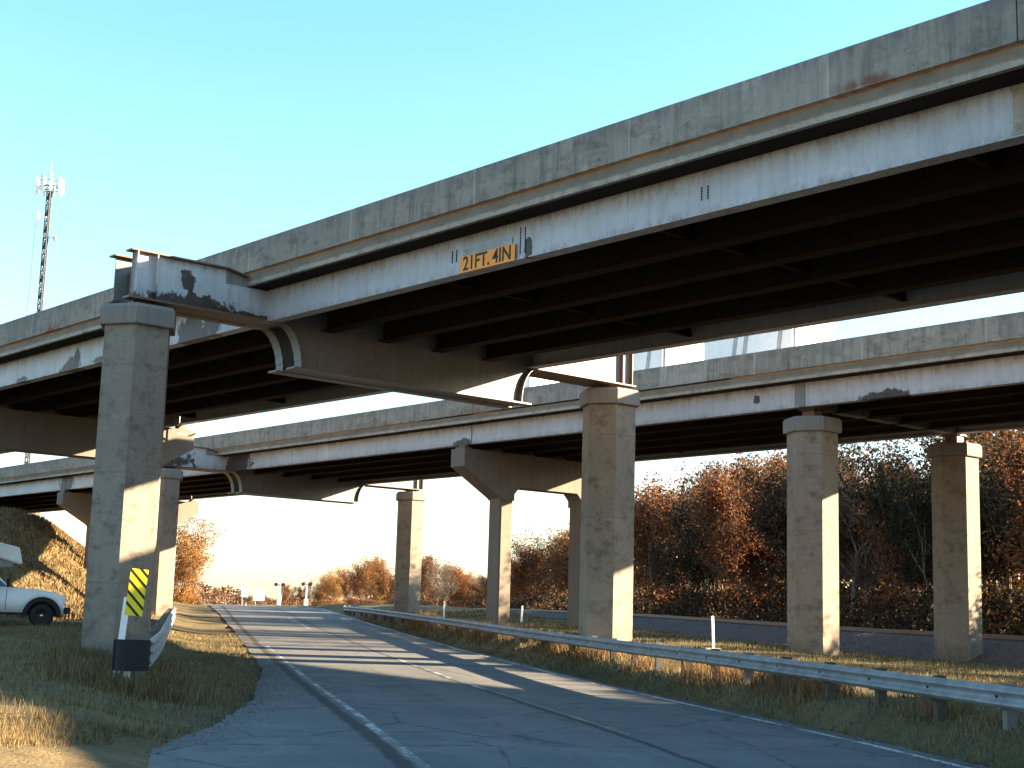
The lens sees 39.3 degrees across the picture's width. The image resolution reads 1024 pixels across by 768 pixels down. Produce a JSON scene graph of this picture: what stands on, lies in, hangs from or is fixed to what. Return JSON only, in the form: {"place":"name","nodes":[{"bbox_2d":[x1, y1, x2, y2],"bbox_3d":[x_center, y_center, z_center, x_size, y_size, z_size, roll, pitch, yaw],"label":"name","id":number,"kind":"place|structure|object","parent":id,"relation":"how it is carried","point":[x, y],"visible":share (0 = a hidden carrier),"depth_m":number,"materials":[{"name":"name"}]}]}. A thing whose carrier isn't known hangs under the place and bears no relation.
{"place":"outdoors","nodes":[
{"label":"outdoors","id":0,"kind":"place"},
{"bbox_2d":[0,617,262,749],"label":"grass","id":1,"kind":"structure","parent":0,"point":[75,687],"depth_m":26.75,"materials":[{"name":"plant"}]},
{"bbox_2d":[0,510,1023,767],"bbox_3d":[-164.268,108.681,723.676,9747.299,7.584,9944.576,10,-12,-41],"label":"ground","id":2,"kind":"structure","parent":0,"point":[124,750],"depth_m":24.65,"materials":[{"name":"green plant"}]},
{"bbox_2d":[0,542,69,625],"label":"pickup truck","id":3,"kind":"object","parent":2,"relation":"on","point":[37,607],"visible":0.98,"depth_m":50.83,"materials":[{"name":"white paint"}]},
{"bbox_2d":[12,167,64,464],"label":"radio tower","id":4,"kind":"structure","parent":2,"relation":"on","point":[52,191],"depth_m":194.59,"materials":[{"name":"metal"}]},
{"bbox_2d":[0,706,146,748],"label":"grass","id":5,"kind":"structure","parent":2,"relation":"on","point":[6,736],"depth_m":17.00,"materials":[{"name":"brown plant"}]},
{"bbox_2d":[0,506,154,619],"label":"grass","id":6,"kind":"structure","parent":2,"relation":"on","point":[76,610],"depth_m":83.78,"materials":[{"name":"brown plant"}]},
{"bbox_2d":[12,638,230,710],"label":"weeds","id":7,"kind":"object","parent":2,"relation":"on","point":[94,664],"visible":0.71,"depth_m":25.44,"materials":[{"name":"green plant"}]},
{"bbox_2d":[114,568,147,672],"bbox_3d":[-7.151,4.656,26.819,0.372,2.390,0.056,9,-11,-18],"label":"object marker","id":8,"kind":"object","parent":2,"relation":"on","point":[133,603],"visible":0.84,"depth_m":26.92,"materials":[{"name":"yellow metal"}]},
{"bbox_2d":[112,607,175,680],"bbox_3d":[-11.216,7.967,45.213,0.840,1.744,41.522,4,-9,-12],"label":"guardrail","id":9,"kind":"object","parent":2,"relation":"on","point":[139,656],"visible":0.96,"depth_m":25.66,"materials":[{"name":"metal"}]},
{"bbox_2d":[173,552,217,603],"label":"autumn tree","id":10,"kind":"object","parent":2,"relation":"on","point":[195,584],"visible":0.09,"depth_m":134.78,"materials":[{"name":"orange plant"}]},
{"bbox_2d":[173,504,225,604],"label":"autumn tree","id":11,"kind":"object","parent":2,"relation":"on","point":[192,553],"visible":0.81,"depth_m":107.49,"materials":[{"name":"orange plant"}]},
{"bbox_2d":[241,586,247,605],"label":"roadside sign","id":12,"kind":"object","parent":2,"relation":"on","point":[244,591],"visible":0.86,"depth_m":243.24,"materials":[{"name":"white metal"}]},
{"bbox_2d":[253,589,264,603],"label":"roadside sign","id":13,"kind":"object","parent":2,"relation":"on","point":[258,595],"visible":0.93,"depth_m":243.56,"materials":[{"name":"white metal"}]},
{"bbox_2d":[173,583,359,605],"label":"distant wood","id":14,"kind":"object","parent":2,"relation":"on","point":[231,599],"visible":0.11,"depth_m":672.30,"materials":[{"name":"brown plant"}]},
{"bbox_2d":[274,572,284,604],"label":"railway signal","id":15,"kind":"object","parent":2,"relation":"on","point":[279,597],"visible":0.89,"depth_m":244.31,"materials":[{"name":"white metal"}]},
{"bbox_2d":[278,582,293,604],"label":"autumn tree","id":16,"kind":"object","parent":2,"relation":"on","point":[285,594],"visible":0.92,"depth_m":602.94,"materials":[{"name":"brown plant"}]},
{"bbox_2d":[287,588,298,604],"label":"autumn tree","id":17,"kind":"object","parent":2,"relation":"on","point":[292,595],"visible":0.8,"depth_m":605.17,"materials":[{"name":"brown plant"}]},
{"bbox_2d":[293,585,309,605],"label":"autumn tree","id":18,"kind":"object","parent":2,"relation":"on","point":[300,591],"visible":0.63,"depth_m":583.68,"materials":[{"name":"brown plant"}]},
{"bbox_2d":[301,572,311,605],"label":"railway signal","id":19,"kind":"object","parent":2,"relation":"on","point":[306,584],"visible":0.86,"depth_m":244.95,"materials":[{"name":"white metal"}]},
{"bbox_2d":[302,575,317,605],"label":"autumn tree","id":20,"kind":"object","parent":2,"relation":"on","point":[309,591],"visible":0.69,"depth_m":520.28,"materials":[{"name":"brown plant"}]},
{"bbox_2d":[310,582,321,605],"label":"autumn tree","id":21,"kind":"object","parent":2,"relation":"on","point":[315,599],"visible":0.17,"depth_m":589.34,"materials":[{"name":"brown plant"}]},
{"bbox_2d":[313,579,331,605],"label":"autumn tree","id":22,"kind":"object","parent":2,"relation":"on","point":[323,595],"visible":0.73,"depth_m":465.54,"materials":[{"name":"brown plant"}]},
{"bbox_2d":[315,572,341,604],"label":"autumn tree","id":23,"kind":"object","parent":2,"relation":"on","point":[327,599],"visible":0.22,"depth_m":490.43,"materials":[{"name":"brown plant"}]},
{"bbox_2d":[317,564,348,603],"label":"autumn tree","id":24,"kind":"object","parent":2,"relation":"on","point":[335,589],"visible":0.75,"depth_m":429.34,"materials":[{"name":"orange plant"}]},
{"bbox_2d":[340,572,355,603],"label":"autumn tree","id":25,"kind":"object","parent":2,"relation":"on","point":[348,590],"visible":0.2,"depth_m":467.68,"materials":[{"name":"orange plant"}]},
{"bbox_2d":[334,564,368,603],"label":"autumn tree","id":26,"kind":"object","parent":2,"relation":"on","point":[344,577],"visible":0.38,"depth_m":382.28,"materials":[{"name":"orange plant"}]},
{"bbox_2d":[347,556,377,603],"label":"autumn tree","id":27,"kind":"object","parent":2,"relation":"on","point":[357,577],"visible":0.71,"depth_m":347.11,"materials":[{"name":"brown plant"}]},
{"bbox_2d":[347,553,388,603],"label":"autumn tree","id":28,"kind":"object","parent":2,"relation":"on","point":[375,559],"visible":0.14,"depth_m":410.45,"materials":[{"name":"brown plant"}]},
{"bbox_2d":[357,559,393,603],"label":"autumn tree","id":29,"kind":"object","parent":2,"relation":"on","point":[375,594],"visible":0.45,"depth_m":333.89,"materials":[{"name":"brown plant"}]},
{"bbox_2d":[365,558,394,602],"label":"autumn tree","id":30,"kind":"object","parent":2,"relation":"on","point":[379,572],"visible":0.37,"depth_m":316.07,"materials":[{"name":"brown plant"}]},
{"bbox_2d":[375,568,394,602],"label":"autumn tree","id":31,"kind":"object","parent":2,"relation":"on","point":[392,581],"visible":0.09,"depth_m":364.64,"materials":[{"name":"brown plant"}]},
{"bbox_2d":[420,554,440,604],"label":"autumn tree","id":32,"kind":"object","parent":2,"relation":"on","point":[426,562],"visible":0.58,"depth_m":260.96,"materials":[{"name":"brown plant"}]},
{"bbox_2d":[426,558,453,604],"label":"autumn tree","id":33,"kind":"object","parent":2,"relation":"on","point":[440,588],"visible":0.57,"depth_m":239.84,"materials":[{"name":"brown plant"}]},
{"bbox_2d":[425,561,456,605],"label":"autumn tree","id":34,"kind":"object","parent":2,"relation":"on","point":[429,594],"visible":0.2,"depth_m":289.51,"materials":[{"name":"brown plant"}]},
{"bbox_2d":[431,559,460,605],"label":"autumn tree","id":35,"kind":"object","parent":2,"relation":"on","point":[441,593],"visible":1,"depth_m":221.09,"materials":[{"name":"brown plant"}]},
{"bbox_2d":[435,563,464,606],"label":"autumn tree","id":36,"kind":"object","parent":2,"relation":"on","point":[452,603],"visible":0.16,"depth_m":270.83,"materials":[{"name":"brown plant"}]},
{"bbox_2d":[443,566,481,606],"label":"autumn tree","id":37,"kind":"object","parent":2,"relation":"on","point":[462,580],"visible":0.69,"depth_m":225.73,"materials":[{"name":"brown plant"}]},
{"bbox_2d":[453,572,480,606],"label":"autumn tree","id":38,"kind":"object","parent":2,"relation":"on","point":[466,592],"visible":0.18,"depth_m":244.47,"materials":[{"name":"brown plant"}]},
{"bbox_2d":[465,570,483,601],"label":"autumn tree","id":39,"kind":"object","parent":2,"relation":"on","point":[473,579],"visible":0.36,"depth_m":229.21,"materials":[{"name":"brown plant"}]},
{"bbox_2d":[466,577,486,602],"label":"autumn tree","id":40,"kind":"object","parent":2,"relation":"on","point":[476,589],"visible":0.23,"depth_m":196.68,"materials":[{"name":"brown plant"}]},
{"bbox_2d":[477,574,486,593],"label":"autumn tree","id":41,"kind":"object","parent":2,"relation":"on","point":[484,583],"visible":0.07,"depth_m":190.78,"materials":[{"name":"brown plant"}]},
{"bbox_2d":[1,626,1020,767],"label":"fallen leaves","id":42,"kind":"object","parent":2,"relation":"on","point":[438,646],"visible":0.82,"depth_m":24.20,"materials":[{"name":"brown plant"}]},
{"bbox_2d":[0,0,1023,655],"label":"highway overpass","id":43,"kind":"object","parent":2,"relation":"on","point":[876,176],"visible":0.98,"depth_m":31.41,"materials":[{"name":"concrete"}]},
{"bbox_2d":[460,237,514,273],"bbox_3d":[-0.487,-2.589,28.833,0.057,0.505,1.700,10,-12,-41],"label":"clearance sign","id":44,"kind":"object","parent":43,"relation":"attached to","point":[488,254],"visible":1,"depth_m":28.81,"materials":[{"name":"metal"}]},
{"bbox_2d":[0,311,1023,661],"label":"highway overpass","id":45,"kind":"object","parent":2,"relation":"on","point":[810,407],"visible":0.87,"depth_m":51.72,"materials":[{"name":"concrete"}]},
{"bbox_2d":[524,377,557,387],"bbox_3d":[0.569,0.511,60.731,1.930,2.191,2.640,10,-12,-41],"label":"delivery van","id":46,"kind":"object","parent":45,"relation":"on","point":[530,381],"visible":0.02,"depth_m":59.43,"materials":[{"name":"white paint"}]},
{"bbox_2d":[633,343,703,370],"bbox_3d":[4.699,-0.373,55.672,2.525,2.600,5.360,10,-12,-41],"label":"box trailer","id":47,"kind":"object","parent":45,"relation":"on","point":[670,356],"visible":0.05,"depth_m":53.57,"materials":[{"name":"white metal"}]},
{"bbox_2d":[704,322,834,359],"bbox_3d":[9.050,-1.073,50.489,2.525,2.600,3.960,10,-12,-41],"label":"box trailer","id":48,"kind":"object","parent":45,"relation":"on","point":[819,333],"visible":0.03,"depth_m":49.36,"materials":[{"name":"white metal"}]},
{"bbox_2d":[510,560,539,599],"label":"autumn tree","id":49,"kind":"object","parent":2,"relation":"on","point":[511,588],"visible":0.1,"depth_m":187.91,"materials":[{"name":"brown plant"}]},
{"bbox_2d":[510,535,556,606],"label":"autumn tree","id":50,"kind":"object","parent":2,"relation":"on","point":[523,564],"visible":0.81,"depth_m":168.49,"materials":[{"name":"brown plant"}]},
{"bbox_2d":[511,524,564,595],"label":"autumn tree","id":51,"kind":"object","parent":2,"relation":"on","point":[537,542],"visible":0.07,"depth_m":191.01,"materials":[{"name":"brown plant"}]},
{"bbox_2d":[525,526,568,603],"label":"autumn tree","id":52,"kind":"object","parent":2,"relation":"on","point":[541,584],"visible":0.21,"depth_m":173.57,"materials":[{"name":"brown plant"}]},
{"bbox_2d":[537,532,568,607],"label":"autumn tree","id":53,"kind":"object","parent":2,"relation":"on","point":[556,571],"visible":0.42,"depth_m":156.19,"materials":[{"name":"brown plant"}]},
{"bbox_2d":[541,536,568,585],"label":"autumn tree","id":54,"kind":"object","parent":2,"relation":"on","point":[559,567],"visible":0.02,"depth_m":163.49,"materials":[{"name":"brown plant"}]},
{"bbox_2d":[547,522,568,568],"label":"autumn tree","id":55,"kind":"object","parent":2,"relation":"on","point":[567,532],"visible":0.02,"depth_m":167.24,"materials":[{"name":"brown plant"}]},
{"bbox_2d":[633,502,668,608],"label":"autumn tree","id":56,"kind":"object","parent":2,"relation":"on","point":[640,579],"visible":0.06,"depth_m":137.41,"materials":[{"name":"brown plant"}]},
{"bbox_2d":[634,474,688,593],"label":"autumn tree","id":57,"kind":"object","parent":2,"relation":"on","point":[654,503],"visible":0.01,"depth_m":163.87,"materials":[{"name":"brown plant"}]},
{"bbox_2d":[636,482,689,602],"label":"autumn tree","id":58,"kind":"object","parent":2,"relation":"on","point":[657,585],"visible":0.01,"depth_m":140.07,"materials":[{"name":"brown plant"}]},
{"bbox_2d":[633,477,693,612],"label":"autumn tree","id":59,"kind":"object","parent":2,"relation":"on","point":[653,514],"visible":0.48,"depth_m":129.19,"materials":[{"name":"brown plant"}]},
{"bbox_2d":[633,471,724,607],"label":"autumn tree","id":60,"kind":"object","parent":2,"relation":"on","point":[635,528],"visible":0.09,"depth_m":132.66,"materials":[{"name":"brown plant"}]},
{"bbox_2d":[666,476,693,590],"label":"autumn tree","id":61,"kind":"object","parent":2,"relation":"on","point":[672,527],"visible":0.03,"depth_m":141.59,"materials":[{"name":"brown plant"}]},
{"bbox_2d":[343,606,1023,729],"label":"guardrail","id":62,"kind":"object","parent":2,"relation":"on","point":[1007,699],"visible":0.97,"depth_m":26.61,"materials":[{"name":"metal"}]},
{"bbox_2d":[364,573,1023,635],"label":"brush","id":63,"kind":"object","parent":2,"relation":"on","point":[845,620],"visible":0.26,"depth_m":94.06,"materials":[{"name":"brown plant"}]},
{"bbox_2d":[667,475,732,597],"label":"autumn tree","id":64,"kind":"object","parent":2,"relation":"on","point":[683,518],"visible":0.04,"depth_m":139.73,"materials":[{"name":"brown plant"}]},
{"bbox_2d":[640,476,760,615],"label":"autumn tree","id":65,"kind":"object","parent":2,"relation":"on","point":[701,574],"visible":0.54,"depth_m":114.16,"materials":[{"name":"brown plant"}]},
{"bbox_2d":[664,461,750,612],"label":"autumn tree","id":66,"kind":"object","parent":2,"relation":"on","point":[724,584],"visible":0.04,"depth_m":122.09,"materials":[{"name":"brown plant"}]},
{"bbox_2d":[673,462,745,601],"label":"autumn tree","id":67,"kind":"object","parent":2,"relation":"on","point":[714,585],"visible":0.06,"depth_m":114.52,"materials":[{"name":"brown plant"}]},
{"bbox_2d":[700,616,722,649],"bbox_3d":[6.205,7.788,44.531,0.850,1.155,0.240,10,-12,-41],"label":"marker post","id":68,"kind":"object","parent":2,"relation":"on","point":[712,631],"visible":0.57,"depth_m":44.55,"materials":[{"name":"white plastic"}]},
{"bbox_2d":[401,610,1023,765],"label":"weeds","id":69,"kind":"object","parent":2,"relation":"on","point":[817,687],"visible":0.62,"depth_m":29.78,"materials":[{"name":"brown plant"}]},
{"bbox_2d":[686,455,757,591],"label":"autumn tree","id":70,"kind":"object","parent":2,"relation":"on","point":[710,463],"visible":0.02,"depth_m":138.59,"materials":[{"name":"brown plant"}]},
{"bbox_2d":[663,450,786,612],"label":"autumn tree","id":71,"kind":"object","parent":2,"relation":"on","point":[694,506],"visible":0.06,"depth_m":112.63,"materials":[{"name":"brown plant"}]},
{"bbox_2d":[670,453,785,619],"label":"autumn tree","id":72,"kind":"object","parent":2,"relation":"on","point":[734,521],"visible":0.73,"depth_m":102.31,"materials":[{"name":"brown plant"}]},
{"bbox_2d":[694,452,784,582],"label":"autumn tree","id":73,"kind":"object","parent":2,"relation":"on","point":[752,470],"visible":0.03,"depth_m":131.21,"materials":[{"name":"brown plant"}]},
{"bbox_2d":[743,452,783,584],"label":"autumn tree","id":74,"kind":"object","parent":2,"relation":"on","point":[764,564],"depth_m":131.38,"materials":[{"name":"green plant"}]},
{"bbox_2d":[509,610,1023,669],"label":"road","id":75,"kind":"structure","parent":2,"relation":"on","point":[1007,653],"depth_m":60.55,"materials":[{"name":"grey asphalt"}]},
{"bbox_2d":[475,608,1023,641],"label":"guardrail","id":76,"kind":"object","parent":75,"relation":"on","point":[1012,638],"depth_m":72.73,"materials":[{"name":"concrete"}]},
{"bbox_2d":[671,453,865,620],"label":"autumn tree","id":77,"kind":"object","parent":2,"relation":"on","point":[708,513],"visible":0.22,"depth_m":104.31,"materials":[{"name":"brown plant"}]},
{"bbox_2d":[755,449,786,603],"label":"autumn tree","id":78,"kind":"object","parent":2,"relation":"on","point":[783,457],"visible":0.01,"depth_m":120.18,"materials":[{"name":"brown plant"}]},
{"bbox_2d":[715,446,864,623],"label":"autumn tree","id":79,"kind":"object","parent":2,"relation":"on","point":[751,473],"visible":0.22,"depth_m":95.66,"materials":[{"name":"brown plant"}]},
{"bbox_2d":[730,442,871,620],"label":"autumn tree","id":80,"kind":"object","parent":2,"relation":"on","point":[764,528],"visible":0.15,"depth_m":94.71,"materials":[{"name":"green plant"}]},
{"bbox_2d":[750,462,862,616],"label":"autumn tree","id":81,"kind":"object","parent":2,"relation":"on","point":[844,562],"depth_m":110.70,"materials":[{"name":"brown plant"}]},
{"bbox_2d":[769,460,926,622],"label":"autumn tree","id":82,"kind":"object","parent":2,"relation":"on","point":[844,553],"visible":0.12,"depth_m":91.86,"materials":[{"name":"brown plant"}]},
{"bbox_2d":[783,448,926,617],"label":"autumn tree","id":83,"kind":"object","parent":2,"relation":"on","point":[853,577],"visible":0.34,"depth_m":90.28,"materials":[{"name":"brown plant"}]},
{"bbox_2d":[838,455,913,620],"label":"autumn tree","id":84,"kind":"object","parent":2,"relation":"on","point":[866,581],"visible":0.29,"depth_m":90.42,"materials":[{"name":"brown plant"}]},
{"bbox_2d":[839,482,923,617],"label":"autumn tree","id":85,"kind":"object","parent":2,"relation":"on","point":[845,584],"depth_m":107.97,"materials":[{"name":"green plant"}]},
{"bbox_2d":[838,440,933,628],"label":"autumn tree","id":86,"kind":"object","parent":2,"relation":"on","point":[909,577],"visible":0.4,"depth_m":81.40,"materials":[{"name":"brown plant"}]},
{"bbox_2d":[844,440,995,628],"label":"autumn tree","id":87,"kind":"object","parent":2,"relation":"on","point":[887,564],"visible":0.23,"depth_m":82.67,"materials":[{"name":"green plant"}]},
{"bbox_2d":[851,438,997,616],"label":"autumn tree","id":88,"kind":"object","parent":2,"relation":"on","point":[887,447],"visible":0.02,"depth_m":84.22,"materials":[{"name":"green plant"}]},
{"bbox_2d":[873,436,991,630],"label":"autumn tree","id":89,"kind":"object","parent":2,"relation":"on","point":[918,502],"visible":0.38,"depth_m":76.39,"materials":[{"name":"brown plant"}]},
{"bbox_2d":[905,437,1020,598],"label":"autumn tree","id":90,"kind":"object","parent":2,"relation":"on","point":[925,460],"depth_m":84.91,"materials":[{"name":"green plant"}]},
{"bbox_2d":[912,430,1023,631],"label":"autumn tree","id":91,"kind":"object","parent":2,"relation":"on","point":[1005,584],"visible":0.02,"depth_m":78.97,"materials":[{"name":"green plant"}]},
{"bbox_2d":[916,431,1023,633],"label":"autumn tree","id":92,"kind":"object","parent":2,"relation":"on","point":[986,530],"visible":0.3,"depth_m":74.33,"materials":[{"name":"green plant"}]},
{"bbox_2d":[944,429,1023,614],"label":"autumn tree","id":93,"kind":"object","parent":2,"relation":"on","point":[1015,552],"visible":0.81,"depth_m":65.05,"materials":[{"name":"brown plant"}]},
{"bbox_2d":[963,430,1023,632],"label":"autumn tree","id":94,"kind":"object","parent":2,"relation":"on","point":[1006,492],"visible":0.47,"depth_m":68.96,"materials":[{"name":"brown plant"}]},
{"bbox_2d":[970,429,1023,482],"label":"autumn tree","id":95,"kind":"object","parent":2,"relation":"on","point":[1007,462],"visible":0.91,"depth_m":63.77,"materials":[{"name":"brown plant"}]},
{"bbox_2d":[978,429,1023,627],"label":"autumn tree","id":96,"kind":"object","parent":2,"relation":"on","point":[1021,571],"visible":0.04,"depth_m":75.64,"materials":[{"name":"brown plant"}]},
{"bbox_2d":[0,0,1023,604],"label":"sky","id":97,"kind":"structure","parent":0,"point":[189,129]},
{"bbox_2d":[148,604,990,767],"bbox_3d":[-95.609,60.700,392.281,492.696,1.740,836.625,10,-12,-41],"label":"road","id":98,"kind":"structure","parent":0,"point":[432,719],"depth_m":23.05,"materials":[{"name":"grey asphalt"}]},
{"bbox_2d":[266,646,430,767],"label":"road edge line","id":99,"kind":"object","parent":98,"relation":"on","point":[411,756],"visible":1,"depth_m":21.52,"materials":[{"name":"white paint"}]},
{"bbox_2d":[287,618,484,688],"bbox_3d":[-6.942,10.178,57.727,0.419,1.009,54.606,4,-9,-13],"label":"road centre line","id":100,"kind":"object","parent":98,"relation":"on","point":[400,659],"visible":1,"depth_m":39.54,"materials":[{"name":"white paint"}]},
{"bbox_2d":[489,690,627,733],"bbox_3d":[0.633,5.921,26.196,0.100,0.067,10.000,4,-9,-12],"label":"road centre line","id":101,"kind":"object","parent":98,"relation":"on","point":[562,713],"visible":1,"depth_m":24.88,"materials":[{"name":"white paint"}]},
{"bbox_2d":[315,608,969,767],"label":"road edge line","id":102,"kind":"object","parent":98,"relation":"on","point":[709,708],"visible":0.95,"depth_m":25.88,"materials":[{"name":"white paint"}]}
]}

